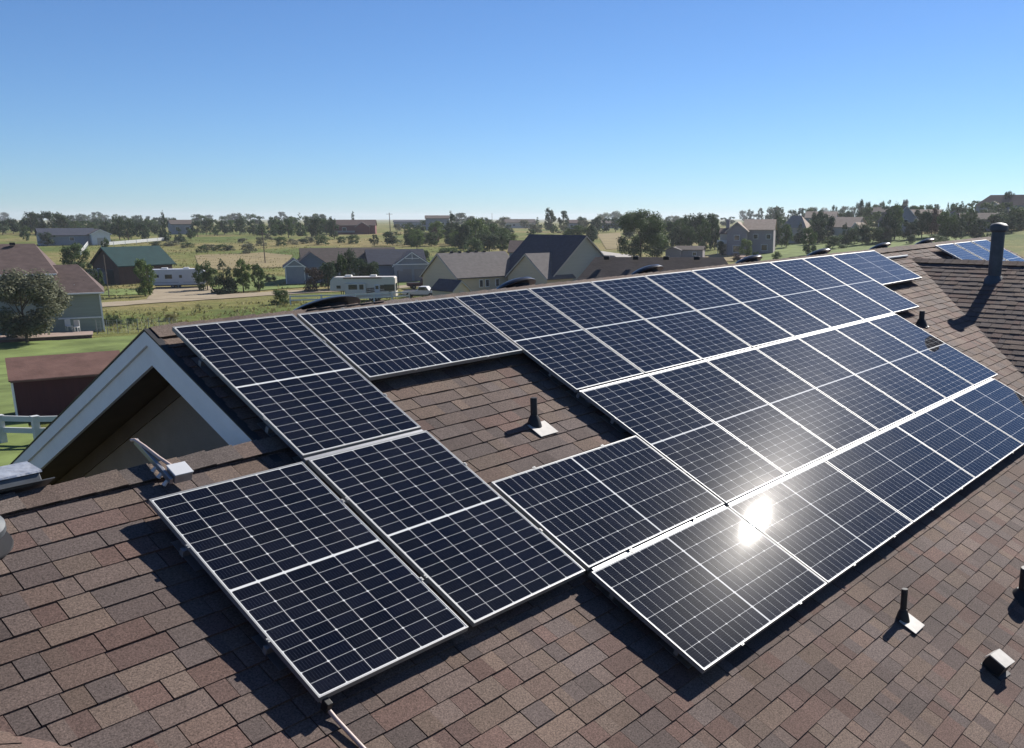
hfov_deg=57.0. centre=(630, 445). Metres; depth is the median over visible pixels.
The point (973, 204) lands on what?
leafy tree
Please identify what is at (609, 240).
tan field
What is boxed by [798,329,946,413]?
solar panel
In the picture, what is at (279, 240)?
shrub
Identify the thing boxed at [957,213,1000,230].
house
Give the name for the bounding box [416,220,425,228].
leafy tree
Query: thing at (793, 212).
leafy tree
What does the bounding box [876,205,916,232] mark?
grey gable house
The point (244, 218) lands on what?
leafy tree
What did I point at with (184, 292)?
driveway
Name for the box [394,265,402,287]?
basketball hoop
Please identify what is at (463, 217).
leafy tree
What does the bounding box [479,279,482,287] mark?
window
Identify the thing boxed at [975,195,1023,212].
hilltop house
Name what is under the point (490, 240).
leafy tree
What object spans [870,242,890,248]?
dome vent
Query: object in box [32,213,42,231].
leafy tree
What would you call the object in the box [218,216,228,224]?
leafy tree
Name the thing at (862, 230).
leafy tree
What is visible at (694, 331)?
solar panel
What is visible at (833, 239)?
shrub
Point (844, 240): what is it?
conifer tree
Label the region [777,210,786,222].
leafy tree
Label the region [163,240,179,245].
shrub
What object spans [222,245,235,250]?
shrub
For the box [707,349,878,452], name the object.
solar panel
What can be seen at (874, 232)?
shrub
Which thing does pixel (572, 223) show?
house
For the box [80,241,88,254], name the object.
white fence
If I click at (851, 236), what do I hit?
leafy tree
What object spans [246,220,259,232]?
leafy tree
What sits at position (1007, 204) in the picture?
leafy tree
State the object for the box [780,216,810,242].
cream house
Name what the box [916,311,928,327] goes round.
vent pipe
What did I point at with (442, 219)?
house
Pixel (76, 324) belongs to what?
patio chair
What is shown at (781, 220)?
leafy tree
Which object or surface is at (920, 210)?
house
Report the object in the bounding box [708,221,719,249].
leafy tree
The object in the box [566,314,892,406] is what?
mounting rail
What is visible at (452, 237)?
leafy tree
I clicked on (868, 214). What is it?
leafy tree
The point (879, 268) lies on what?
solar panel
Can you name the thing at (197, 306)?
field grass
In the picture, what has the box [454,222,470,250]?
leafy tree
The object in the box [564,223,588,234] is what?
leafy tree
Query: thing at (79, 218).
leafy tree
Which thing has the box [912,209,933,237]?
leafy tree
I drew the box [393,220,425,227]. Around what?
house
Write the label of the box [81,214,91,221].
leafy tree
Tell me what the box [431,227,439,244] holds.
leafy tree
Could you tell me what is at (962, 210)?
conifer tree
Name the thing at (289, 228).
leafy tree
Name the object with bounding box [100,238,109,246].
leafy tree
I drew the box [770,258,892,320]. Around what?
solar panel
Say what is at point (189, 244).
shrub
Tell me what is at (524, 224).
leafy tree
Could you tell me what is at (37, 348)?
lawn
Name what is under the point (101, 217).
leafy tree
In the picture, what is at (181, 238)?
conifer tree
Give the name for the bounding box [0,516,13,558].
round vent
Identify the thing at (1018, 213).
leafy tree
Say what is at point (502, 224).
leafy tree
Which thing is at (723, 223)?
leafy tree
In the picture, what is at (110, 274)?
barn door
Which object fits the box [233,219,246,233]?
leafy tree
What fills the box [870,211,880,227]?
conifer tree
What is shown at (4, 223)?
leafy tree
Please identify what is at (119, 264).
barn
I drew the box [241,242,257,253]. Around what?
shrub
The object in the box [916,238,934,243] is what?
dome vent
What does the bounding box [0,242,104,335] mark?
neighbour house
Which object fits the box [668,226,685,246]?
leafy tree
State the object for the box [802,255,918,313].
solar panel
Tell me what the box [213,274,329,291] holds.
house lawn
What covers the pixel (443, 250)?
shrub
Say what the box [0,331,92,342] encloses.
patio
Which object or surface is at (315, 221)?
leafy tree
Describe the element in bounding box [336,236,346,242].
shrub
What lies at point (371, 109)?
sky
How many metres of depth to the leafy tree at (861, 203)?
444.32 m
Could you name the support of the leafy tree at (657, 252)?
on the ground at (1014, 241)
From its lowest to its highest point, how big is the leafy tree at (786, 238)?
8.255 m
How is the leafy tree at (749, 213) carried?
on the ground at (1014, 241)
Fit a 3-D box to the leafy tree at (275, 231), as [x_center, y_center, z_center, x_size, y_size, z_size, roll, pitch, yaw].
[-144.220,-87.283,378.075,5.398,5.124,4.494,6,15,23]
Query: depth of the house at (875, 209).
448.24 m
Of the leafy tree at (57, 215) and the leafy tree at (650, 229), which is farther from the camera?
the leafy tree at (57, 215)
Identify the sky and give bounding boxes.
[0,0,1023,219]
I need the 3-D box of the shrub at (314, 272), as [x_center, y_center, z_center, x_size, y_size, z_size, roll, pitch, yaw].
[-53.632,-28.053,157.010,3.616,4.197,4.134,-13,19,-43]
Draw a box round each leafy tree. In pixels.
[0,212,9,220]
[0,220,9,234]
[0,266,73,341]
[4,218,20,233]
[17,220,27,232]
[19,226,30,240]
[21,211,38,232]
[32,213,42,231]
[37,232,55,245]
[39,211,57,227]
[51,212,63,227]
[58,215,73,227]
[59,242,90,266]
[69,215,77,221]
[70,220,79,227]
[76,216,84,222]
[80,220,89,225]
[80,262,97,277]
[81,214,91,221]
[85,222,96,227]
[90,211,104,219]
[91,213,103,221]
[94,269,104,285]
[98,220,110,232]
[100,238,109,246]
[108,216,126,239]
[119,219,135,239]
[133,258,156,295]
[134,223,149,238]
[145,220,156,232]
[152,224,161,235]
[157,217,168,226]
[186,229,195,238]
[190,220,204,235]
[191,214,200,221]
[191,260,217,289]
[199,215,207,224]
[200,219,212,234]
[208,219,220,235]
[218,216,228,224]
[218,220,230,234]
[227,219,235,232]
[228,213,241,223]
[232,258,251,292]
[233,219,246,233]
[237,216,246,226]
[244,214,255,223]
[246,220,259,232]
[248,224,258,235]
[250,263,264,291]
[254,216,264,224]
[256,224,267,234]
[265,217,278,233]
[269,225,278,235]
[274,212,286,220]
[276,220,283,235]
[277,217,296,237]
[283,217,300,225]
[303,216,311,227]
[306,216,323,236]
[318,261,335,289]
[322,218,328,233]
[328,216,338,238]
[332,254,347,276]
[337,248,355,275]
[350,256,369,275]
[366,261,382,275]
[368,235,378,245]
[382,231,403,244]
[393,224,401,230]
[404,222,414,230]
[408,228,424,243]
[408,233,425,248]
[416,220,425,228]
[424,249,429,261]
[425,231,438,245]
[428,220,445,239]
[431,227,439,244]
[444,234,452,244]
[448,231,459,246]
[453,213,467,224]
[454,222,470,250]
[463,237,483,251]
[464,217,488,243]
[472,228,490,246]
[480,233,499,250]
[483,222,498,234]
[492,232,511,250]
[494,226,511,245]
[497,220,505,227]
[498,216,509,221]
[505,234,518,245]
[519,219,529,228]
[526,229,536,234]
[531,225,541,232]
[544,207,556,230]
[549,225,557,232]
[556,225,569,232]
[557,210,568,229]
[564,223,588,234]
[577,219,588,227]
[584,225,597,241]
[591,216,601,231]
[594,212,610,220]
[602,217,611,231]
[609,211,619,219]
[610,216,620,231]
[616,209,667,256]
[622,231,634,238]
[644,229,670,256]
[663,220,678,244]
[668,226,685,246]
[670,216,679,221]
[672,216,690,236]
[679,224,697,245]
[682,213,700,245]
[693,212,711,243]
[696,219,711,249]
[707,213,719,242]
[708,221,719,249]
[717,241,725,254]
[719,217,725,225]
[739,210,746,220]
[739,238,752,255]
[746,209,755,218]
[756,208,763,218]
[766,207,786,217]
[770,206,783,218]
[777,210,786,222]
[777,217,786,224]
[778,223,793,246]
[786,209,796,219]
[796,208,804,218]
[800,227,817,254]
[809,218,827,242]
[811,208,823,229]
[817,232,826,242]
[820,213,835,236]
[838,206,848,213]
[847,226,859,242]
[849,207,856,215]
[854,222,871,243]
[855,199,864,216]
[856,208,873,219]
[862,207,876,222]
[864,202,871,210]
[880,225,892,241]
[888,203,904,239]
[898,221,916,238]
[902,198,908,205]
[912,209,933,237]
[923,208,940,234]
[937,209,958,237]
[947,216,966,239]
[954,207,967,212]
[960,207,977,233]
[968,218,990,237]
[970,200,978,210]
[978,201,997,212]
[985,213,1001,228]
[994,206,1006,212]
[995,203,1004,214]
[1000,216,1013,232]
[1004,191,1013,199]
[1004,202,1013,215]
[1005,206,1023,229]
[1006,215,1018,232]
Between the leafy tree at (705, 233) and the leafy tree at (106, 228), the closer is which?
the leafy tree at (705, 233)
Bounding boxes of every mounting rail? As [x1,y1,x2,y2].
[171,500,349,571]
[191,357,216,376]
[251,580,431,670]
[257,422,276,436]
[292,429,422,478]
[539,369,563,385]
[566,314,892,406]
[584,506,725,589]
[595,585,626,610]
[600,415,626,432]
[658,639,692,668]
[725,378,991,506]
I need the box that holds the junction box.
[130,438,193,485]
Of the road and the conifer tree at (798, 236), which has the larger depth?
the conifer tree at (798, 236)
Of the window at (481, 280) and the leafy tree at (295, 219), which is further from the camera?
the leafy tree at (295, 219)
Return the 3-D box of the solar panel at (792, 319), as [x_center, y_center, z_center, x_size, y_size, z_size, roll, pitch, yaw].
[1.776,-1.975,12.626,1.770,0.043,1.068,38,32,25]
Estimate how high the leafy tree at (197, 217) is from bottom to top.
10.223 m
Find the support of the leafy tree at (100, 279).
on the ground at (1014, 241)
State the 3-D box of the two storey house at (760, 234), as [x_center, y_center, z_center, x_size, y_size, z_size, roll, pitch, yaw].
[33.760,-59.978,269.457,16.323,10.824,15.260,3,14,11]
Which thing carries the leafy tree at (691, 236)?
on the ground at (1014, 241)
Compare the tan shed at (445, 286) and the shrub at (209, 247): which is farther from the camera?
the shrub at (209, 247)
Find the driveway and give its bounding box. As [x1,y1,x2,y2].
[147,286,218,298]
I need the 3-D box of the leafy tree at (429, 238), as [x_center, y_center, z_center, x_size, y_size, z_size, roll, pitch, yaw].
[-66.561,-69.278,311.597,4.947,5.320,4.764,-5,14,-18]
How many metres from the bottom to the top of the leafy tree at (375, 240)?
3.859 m
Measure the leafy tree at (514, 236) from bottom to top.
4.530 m
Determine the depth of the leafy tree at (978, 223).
266.92 m
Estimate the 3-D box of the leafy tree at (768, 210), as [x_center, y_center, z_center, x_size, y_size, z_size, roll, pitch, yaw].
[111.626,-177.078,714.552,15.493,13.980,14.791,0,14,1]
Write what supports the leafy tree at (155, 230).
on the ground at (1014, 241)
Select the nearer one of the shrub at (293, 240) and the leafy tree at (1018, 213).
the leafy tree at (1018, 213)
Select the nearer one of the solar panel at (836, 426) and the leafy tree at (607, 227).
the solar panel at (836, 426)
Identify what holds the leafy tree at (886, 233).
on the garden lawn at (791, 250)
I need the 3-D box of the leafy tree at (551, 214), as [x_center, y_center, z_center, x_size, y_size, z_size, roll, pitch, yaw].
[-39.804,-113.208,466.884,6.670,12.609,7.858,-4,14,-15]
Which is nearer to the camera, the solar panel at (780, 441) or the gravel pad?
the solar panel at (780, 441)
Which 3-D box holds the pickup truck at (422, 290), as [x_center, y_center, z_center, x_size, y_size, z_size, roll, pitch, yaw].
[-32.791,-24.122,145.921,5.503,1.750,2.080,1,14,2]
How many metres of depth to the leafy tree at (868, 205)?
432.21 m
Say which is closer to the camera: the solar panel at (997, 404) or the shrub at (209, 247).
the solar panel at (997, 404)
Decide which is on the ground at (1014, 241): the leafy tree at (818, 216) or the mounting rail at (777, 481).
the leafy tree at (818, 216)
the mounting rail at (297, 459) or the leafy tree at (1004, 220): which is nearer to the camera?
the mounting rail at (297, 459)
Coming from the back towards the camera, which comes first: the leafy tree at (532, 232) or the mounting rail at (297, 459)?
the leafy tree at (532, 232)
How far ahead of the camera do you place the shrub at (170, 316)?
110.03 m
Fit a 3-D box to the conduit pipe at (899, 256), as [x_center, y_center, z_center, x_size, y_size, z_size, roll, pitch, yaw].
[4.570,-3.376,17.044,0.184,0.052,2.902,38,32,25]
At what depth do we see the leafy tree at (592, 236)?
323.26 m
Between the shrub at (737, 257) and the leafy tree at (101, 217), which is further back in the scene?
the leafy tree at (101, 217)
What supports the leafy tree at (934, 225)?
on the garden lawn at (791, 250)
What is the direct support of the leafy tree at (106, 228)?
on the ground at (1014, 241)
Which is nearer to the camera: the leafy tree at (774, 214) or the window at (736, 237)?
the window at (736, 237)
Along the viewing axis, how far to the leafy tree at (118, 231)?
339.26 m
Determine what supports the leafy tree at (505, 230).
on the ground at (1014, 241)
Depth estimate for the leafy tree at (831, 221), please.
309.53 m
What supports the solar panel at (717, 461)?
on the mounting rail
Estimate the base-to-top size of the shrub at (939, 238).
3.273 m
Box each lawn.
[0,335,136,361]
[0,362,33,465]
[102,289,147,294]
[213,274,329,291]
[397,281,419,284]
[761,234,961,260]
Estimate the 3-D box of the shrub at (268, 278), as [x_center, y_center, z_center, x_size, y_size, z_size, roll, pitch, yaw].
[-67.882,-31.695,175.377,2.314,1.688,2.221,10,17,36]
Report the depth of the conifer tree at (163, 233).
334.57 m
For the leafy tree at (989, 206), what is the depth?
388.95 m
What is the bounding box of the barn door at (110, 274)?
[106,269,114,283]
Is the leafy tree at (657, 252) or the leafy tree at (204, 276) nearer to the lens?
the leafy tree at (204, 276)
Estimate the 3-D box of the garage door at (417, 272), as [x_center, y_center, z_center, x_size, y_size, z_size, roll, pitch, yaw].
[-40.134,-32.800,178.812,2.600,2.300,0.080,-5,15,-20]
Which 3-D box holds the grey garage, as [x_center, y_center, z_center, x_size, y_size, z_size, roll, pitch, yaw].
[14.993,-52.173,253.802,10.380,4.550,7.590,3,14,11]
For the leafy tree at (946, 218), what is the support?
on the ground at (1014, 241)
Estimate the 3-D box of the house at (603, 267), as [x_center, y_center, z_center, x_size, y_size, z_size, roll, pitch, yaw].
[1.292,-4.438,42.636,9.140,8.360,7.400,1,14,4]
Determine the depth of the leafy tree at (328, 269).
158.08 m
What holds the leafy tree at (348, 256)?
on the ground at (1014, 241)
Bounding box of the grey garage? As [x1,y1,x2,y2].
[664,246,705,256]
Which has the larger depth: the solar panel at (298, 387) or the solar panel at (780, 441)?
the solar panel at (780, 441)
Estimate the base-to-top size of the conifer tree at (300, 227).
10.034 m
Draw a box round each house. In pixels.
[0,236,1023,747]
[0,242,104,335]
[35,228,111,245]
[167,220,191,233]
[282,247,428,283]
[331,220,376,233]
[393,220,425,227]
[419,234,615,291]
[425,215,449,229]
[504,219,535,227]
[507,240,523,255]
[567,220,578,228]
[577,256,727,279]
[717,219,776,254]
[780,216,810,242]
[804,211,838,228]
[831,217,868,239]
[860,207,887,213]
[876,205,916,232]
[910,209,941,219]
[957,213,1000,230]
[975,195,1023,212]
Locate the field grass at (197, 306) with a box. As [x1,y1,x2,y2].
[55,239,508,332]
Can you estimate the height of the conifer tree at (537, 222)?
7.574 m
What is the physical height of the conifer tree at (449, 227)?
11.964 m
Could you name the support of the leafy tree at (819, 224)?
on the garden lawn at (791, 250)
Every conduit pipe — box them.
[320,697,365,747]
[887,255,907,258]
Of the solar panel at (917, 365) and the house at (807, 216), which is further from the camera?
the house at (807, 216)
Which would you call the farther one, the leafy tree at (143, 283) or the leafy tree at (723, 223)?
the leafy tree at (723, 223)
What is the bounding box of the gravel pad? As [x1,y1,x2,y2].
[601,251,632,256]
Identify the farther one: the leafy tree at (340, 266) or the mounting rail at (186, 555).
the leafy tree at (340, 266)
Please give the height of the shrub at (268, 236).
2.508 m
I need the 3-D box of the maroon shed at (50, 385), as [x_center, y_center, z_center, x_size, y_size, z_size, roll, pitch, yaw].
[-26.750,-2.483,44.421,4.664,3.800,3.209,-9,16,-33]
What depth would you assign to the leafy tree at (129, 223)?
333.29 m
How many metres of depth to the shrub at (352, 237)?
325.92 m
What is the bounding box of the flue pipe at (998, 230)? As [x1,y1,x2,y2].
[984,222,1007,283]
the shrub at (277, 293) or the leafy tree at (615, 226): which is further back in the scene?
the leafy tree at (615, 226)
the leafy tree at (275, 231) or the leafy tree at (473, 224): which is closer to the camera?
the leafy tree at (473, 224)
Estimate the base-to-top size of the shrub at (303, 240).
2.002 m
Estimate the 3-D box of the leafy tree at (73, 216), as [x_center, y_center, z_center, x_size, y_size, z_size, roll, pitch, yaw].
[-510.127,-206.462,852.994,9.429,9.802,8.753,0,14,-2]
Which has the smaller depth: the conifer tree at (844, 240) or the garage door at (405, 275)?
the garage door at (405, 275)
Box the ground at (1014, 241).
[0,217,1023,427]
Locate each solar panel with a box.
[148,462,468,701]
[172,314,420,459]
[297,297,521,380]
[307,430,585,626]
[455,289,643,392]
[490,435,724,570]
[528,282,701,374]
[580,375,785,505]
[590,507,826,673]
[591,276,751,359]
[645,271,793,347]
[649,361,835,475]
[692,266,830,337]
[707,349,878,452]
[728,461,912,585]
[733,262,863,328]
[756,338,914,431]
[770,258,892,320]
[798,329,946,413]
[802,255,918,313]
[825,426,975,524]
[831,251,921,285]
[835,321,973,399]
[868,314,997,386]
[896,399,1022,479]
[935,243,982,259]
[951,379,1023,445]
[954,242,1005,260]
[972,240,1023,260]
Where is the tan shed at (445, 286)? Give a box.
[430,278,471,295]
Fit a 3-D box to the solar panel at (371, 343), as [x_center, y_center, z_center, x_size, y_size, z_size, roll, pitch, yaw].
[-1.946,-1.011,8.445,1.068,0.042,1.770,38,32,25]
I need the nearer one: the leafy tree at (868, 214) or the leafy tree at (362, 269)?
the leafy tree at (362, 269)
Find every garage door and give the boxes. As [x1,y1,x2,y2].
[97,238,104,244]
[398,269,411,281]
[414,269,423,280]
[669,252,676,256]
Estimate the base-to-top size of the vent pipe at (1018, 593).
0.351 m
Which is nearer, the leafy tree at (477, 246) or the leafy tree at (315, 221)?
the leafy tree at (477, 246)
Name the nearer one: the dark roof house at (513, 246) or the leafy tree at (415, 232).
the dark roof house at (513, 246)
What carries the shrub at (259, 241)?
on the ground at (1014, 241)
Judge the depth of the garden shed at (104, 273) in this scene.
167.68 m
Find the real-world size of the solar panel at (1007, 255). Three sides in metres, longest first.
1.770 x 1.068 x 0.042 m
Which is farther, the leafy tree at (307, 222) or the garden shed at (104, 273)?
the leafy tree at (307, 222)
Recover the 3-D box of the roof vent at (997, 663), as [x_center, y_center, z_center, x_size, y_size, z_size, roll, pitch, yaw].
[2.917,1.725,7.372,0.188,0.122,0.202,-10,43,-44]
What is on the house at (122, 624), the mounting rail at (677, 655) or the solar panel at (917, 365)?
the mounting rail at (677, 655)
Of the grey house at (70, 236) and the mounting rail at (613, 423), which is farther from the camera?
the grey house at (70, 236)
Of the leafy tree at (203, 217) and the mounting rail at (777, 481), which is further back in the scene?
the leafy tree at (203, 217)
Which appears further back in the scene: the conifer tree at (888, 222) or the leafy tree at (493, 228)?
the leafy tree at (493, 228)
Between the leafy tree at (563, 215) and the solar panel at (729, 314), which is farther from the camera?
the leafy tree at (563, 215)
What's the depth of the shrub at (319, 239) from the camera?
318.04 m
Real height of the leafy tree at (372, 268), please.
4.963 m
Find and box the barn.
[90,246,176,284]
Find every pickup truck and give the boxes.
[402,286,431,297]
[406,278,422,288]
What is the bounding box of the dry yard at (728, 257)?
[705,254,732,260]
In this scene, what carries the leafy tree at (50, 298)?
on the lawn at (37, 348)
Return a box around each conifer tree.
[158,210,171,240]
[172,227,187,241]
[210,259,239,293]
[294,215,307,235]
[403,223,410,244]
[443,211,455,243]
[535,217,542,227]
[774,211,780,242]
[793,222,807,243]
[838,223,852,243]
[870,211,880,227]
[877,199,899,240]
[955,201,966,215]
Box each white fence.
[0,414,56,442]
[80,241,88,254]
[101,237,164,246]
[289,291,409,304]
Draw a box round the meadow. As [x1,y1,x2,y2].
[195,252,291,269]
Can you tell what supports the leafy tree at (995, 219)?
on the ground at (1014, 241)
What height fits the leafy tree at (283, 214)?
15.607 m
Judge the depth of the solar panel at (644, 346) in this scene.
10.15 m
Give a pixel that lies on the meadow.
(269, 258)
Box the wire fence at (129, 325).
[95,317,176,334]
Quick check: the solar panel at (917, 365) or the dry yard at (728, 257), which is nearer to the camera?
the solar panel at (917, 365)
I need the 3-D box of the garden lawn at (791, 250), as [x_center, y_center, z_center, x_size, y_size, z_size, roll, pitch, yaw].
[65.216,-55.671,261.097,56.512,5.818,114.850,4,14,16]
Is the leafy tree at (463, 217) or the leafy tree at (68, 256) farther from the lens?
the leafy tree at (463, 217)
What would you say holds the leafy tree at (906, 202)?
on the ground at (1014, 241)
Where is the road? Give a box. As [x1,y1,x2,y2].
[102,285,418,306]
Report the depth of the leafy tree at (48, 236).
301.42 m
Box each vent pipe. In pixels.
[527,397,557,436]
[896,588,924,633]
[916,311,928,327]
[1012,566,1023,606]
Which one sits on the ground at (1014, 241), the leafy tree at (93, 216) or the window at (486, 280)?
the leafy tree at (93, 216)
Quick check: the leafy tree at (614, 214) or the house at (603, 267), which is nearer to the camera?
the house at (603, 267)
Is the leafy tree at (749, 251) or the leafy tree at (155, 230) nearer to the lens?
the leafy tree at (749, 251)
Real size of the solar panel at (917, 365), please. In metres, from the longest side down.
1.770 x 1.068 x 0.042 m
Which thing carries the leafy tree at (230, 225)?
on the ground at (1014, 241)
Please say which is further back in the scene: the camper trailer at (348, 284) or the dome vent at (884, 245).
the camper trailer at (348, 284)
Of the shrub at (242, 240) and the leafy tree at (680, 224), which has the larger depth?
the shrub at (242, 240)
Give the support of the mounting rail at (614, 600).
on the house at (122, 624)
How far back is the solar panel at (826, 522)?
8.18 m
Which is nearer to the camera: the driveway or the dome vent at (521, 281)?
the dome vent at (521, 281)
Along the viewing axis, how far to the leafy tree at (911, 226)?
290.61 m
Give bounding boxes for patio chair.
[64,319,72,330]
[72,320,79,330]
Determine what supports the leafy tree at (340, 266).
on the ground at (1014, 241)
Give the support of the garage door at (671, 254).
in the grey garage
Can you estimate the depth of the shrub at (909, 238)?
275.67 m
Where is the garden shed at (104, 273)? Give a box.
[88,269,106,283]
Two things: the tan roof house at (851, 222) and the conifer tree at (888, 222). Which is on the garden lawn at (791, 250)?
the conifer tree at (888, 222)
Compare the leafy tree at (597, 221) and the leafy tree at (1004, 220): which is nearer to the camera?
the leafy tree at (1004, 220)
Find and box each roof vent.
[0,461,54,494]
[980,649,1014,680]
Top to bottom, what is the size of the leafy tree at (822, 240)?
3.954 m
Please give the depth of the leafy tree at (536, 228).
412.28 m
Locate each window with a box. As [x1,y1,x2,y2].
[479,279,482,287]
[485,279,488,286]
[495,278,498,285]
[733,245,740,251]
[734,235,739,239]
[761,244,766,250]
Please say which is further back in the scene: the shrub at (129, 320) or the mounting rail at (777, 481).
the shrub at (129, 320)
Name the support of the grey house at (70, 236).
on the ground at (1014, 241)
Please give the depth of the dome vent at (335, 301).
8.63 m
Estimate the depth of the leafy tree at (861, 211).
391.96 m
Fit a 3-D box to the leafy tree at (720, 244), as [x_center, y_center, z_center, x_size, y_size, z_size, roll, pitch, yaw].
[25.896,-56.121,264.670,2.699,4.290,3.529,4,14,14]
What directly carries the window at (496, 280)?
in the tan house at (542, 258)
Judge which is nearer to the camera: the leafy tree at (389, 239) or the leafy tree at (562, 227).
the leafy tree at (389, 239)
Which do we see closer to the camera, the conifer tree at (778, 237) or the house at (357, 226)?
the conifer tree at (778, 237)
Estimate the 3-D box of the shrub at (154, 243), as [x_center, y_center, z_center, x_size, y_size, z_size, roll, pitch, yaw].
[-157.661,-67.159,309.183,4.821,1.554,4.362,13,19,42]
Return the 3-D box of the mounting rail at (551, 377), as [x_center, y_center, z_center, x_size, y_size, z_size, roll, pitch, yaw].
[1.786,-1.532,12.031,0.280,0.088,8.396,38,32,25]
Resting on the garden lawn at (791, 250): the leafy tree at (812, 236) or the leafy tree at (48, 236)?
the leafy tree at (812, 236)
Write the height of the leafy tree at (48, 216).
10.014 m
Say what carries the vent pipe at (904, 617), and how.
on the house at (122, 624)
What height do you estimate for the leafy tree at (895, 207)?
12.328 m
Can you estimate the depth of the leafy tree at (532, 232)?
376.96 m
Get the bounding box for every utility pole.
[103,255,109,296]
[259,231,265,262]
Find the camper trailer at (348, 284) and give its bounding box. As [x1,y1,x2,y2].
[330,275,397,300]
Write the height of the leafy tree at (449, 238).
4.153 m
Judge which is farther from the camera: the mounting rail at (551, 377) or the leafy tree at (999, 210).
the leafy tree at (999, 210)
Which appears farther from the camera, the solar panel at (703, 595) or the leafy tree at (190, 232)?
the leafy tree at (190, 232)
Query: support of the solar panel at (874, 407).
on the mounting rail at (777, 481)
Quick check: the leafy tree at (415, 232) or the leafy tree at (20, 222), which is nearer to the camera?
the leafy tree at (415, 232)
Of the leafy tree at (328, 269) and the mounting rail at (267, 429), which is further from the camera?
the leafy tree at (328, 269)
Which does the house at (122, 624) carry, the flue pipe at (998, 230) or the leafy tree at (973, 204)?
the flue pipe at (998, 230)
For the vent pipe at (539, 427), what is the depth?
8.00 m
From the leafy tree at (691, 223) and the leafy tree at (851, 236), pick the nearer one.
the leafy tree at (851, 236)
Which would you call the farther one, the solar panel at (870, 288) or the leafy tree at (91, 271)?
the leafy tree at (91, 271)
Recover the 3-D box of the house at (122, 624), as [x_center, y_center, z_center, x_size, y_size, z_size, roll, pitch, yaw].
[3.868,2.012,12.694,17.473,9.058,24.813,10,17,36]
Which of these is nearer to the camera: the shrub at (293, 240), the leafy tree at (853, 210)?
the shrub at (293, 240)
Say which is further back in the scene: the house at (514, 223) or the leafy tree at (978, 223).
the house at (514, 223)
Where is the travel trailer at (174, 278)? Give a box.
[149,267,208,287]
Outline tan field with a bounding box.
[598,233,622,248]
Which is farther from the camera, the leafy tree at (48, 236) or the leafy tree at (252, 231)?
the leafy tree at (252, 231)
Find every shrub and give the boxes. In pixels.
[104,314,122,324]
[126,318,137,323]
[149,241,160,245]
[162,314,178,320]
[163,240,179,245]
[179,242,194,247]
[195,245,208,251]
[204,244,217,249]
[211,244,226,250]
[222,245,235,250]
[237,238,248,242]
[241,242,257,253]
[255,236,266,245]
[264,234,273,239]
[264,274,276,281]
[269,289,289,304]
[273,236,287,245]
[287,239,298,244]
[298,238,307,243]
[303,267,324,290]
[305,236,314,242]
[313,235,329,244]
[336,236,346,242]
[346,235,359,243]
[438,247,459,252]
[733,253,740,260]
[772,251,781,258]
[823,235,847,247]
[861,226,890,243]
[906,234,915,242]
[927,234,949,241]
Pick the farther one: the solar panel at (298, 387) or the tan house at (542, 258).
the tan house at (542, 258)
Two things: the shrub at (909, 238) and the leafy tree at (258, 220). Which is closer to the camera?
the shrub at (909, 238)
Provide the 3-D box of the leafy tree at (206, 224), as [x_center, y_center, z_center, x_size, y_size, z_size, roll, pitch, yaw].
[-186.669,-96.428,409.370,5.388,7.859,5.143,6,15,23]
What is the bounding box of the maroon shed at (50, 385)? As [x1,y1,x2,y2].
[5,350,119,415]
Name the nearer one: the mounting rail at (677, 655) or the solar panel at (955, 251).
the mounting rail at (677, 655)
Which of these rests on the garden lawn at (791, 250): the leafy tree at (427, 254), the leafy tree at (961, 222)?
the leafy tree at (961, 222)
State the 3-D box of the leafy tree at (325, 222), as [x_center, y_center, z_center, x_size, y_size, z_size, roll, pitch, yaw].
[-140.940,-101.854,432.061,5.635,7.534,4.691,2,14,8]
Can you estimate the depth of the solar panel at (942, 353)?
13.46 m
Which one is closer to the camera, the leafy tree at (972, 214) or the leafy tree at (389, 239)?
the leafy tree at (972, 214)
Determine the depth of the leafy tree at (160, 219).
586.98 m
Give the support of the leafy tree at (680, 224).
on the ground at (1014, 241)
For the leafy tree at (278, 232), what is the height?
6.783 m
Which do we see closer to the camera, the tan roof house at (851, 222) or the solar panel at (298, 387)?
the solar panel at (298, 387)
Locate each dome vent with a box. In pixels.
[294,295,383,309]
[496,277,535,288]
[631,264,662,274]
[736,255,761,263]
[807,248,830,255]
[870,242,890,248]
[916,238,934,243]
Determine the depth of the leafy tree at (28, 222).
400.94 m
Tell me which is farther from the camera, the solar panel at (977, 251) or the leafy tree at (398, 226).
the leafy tree at (398, 226)
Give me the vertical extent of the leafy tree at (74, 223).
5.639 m
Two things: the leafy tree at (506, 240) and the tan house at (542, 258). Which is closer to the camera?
the tan house at (542, 258)
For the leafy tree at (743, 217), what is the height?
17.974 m
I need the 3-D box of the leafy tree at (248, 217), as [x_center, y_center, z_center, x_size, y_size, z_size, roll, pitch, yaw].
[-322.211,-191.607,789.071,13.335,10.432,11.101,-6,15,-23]
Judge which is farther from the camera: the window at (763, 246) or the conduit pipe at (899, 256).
the window at (763, 246)
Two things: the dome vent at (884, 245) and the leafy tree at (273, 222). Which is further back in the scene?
the leafy tree at (273, 222)
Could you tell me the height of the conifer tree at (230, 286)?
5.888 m
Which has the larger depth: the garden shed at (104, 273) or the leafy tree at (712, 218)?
the leafy tree at (712, 218)
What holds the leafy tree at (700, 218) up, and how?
on the ground at (1014, 241)

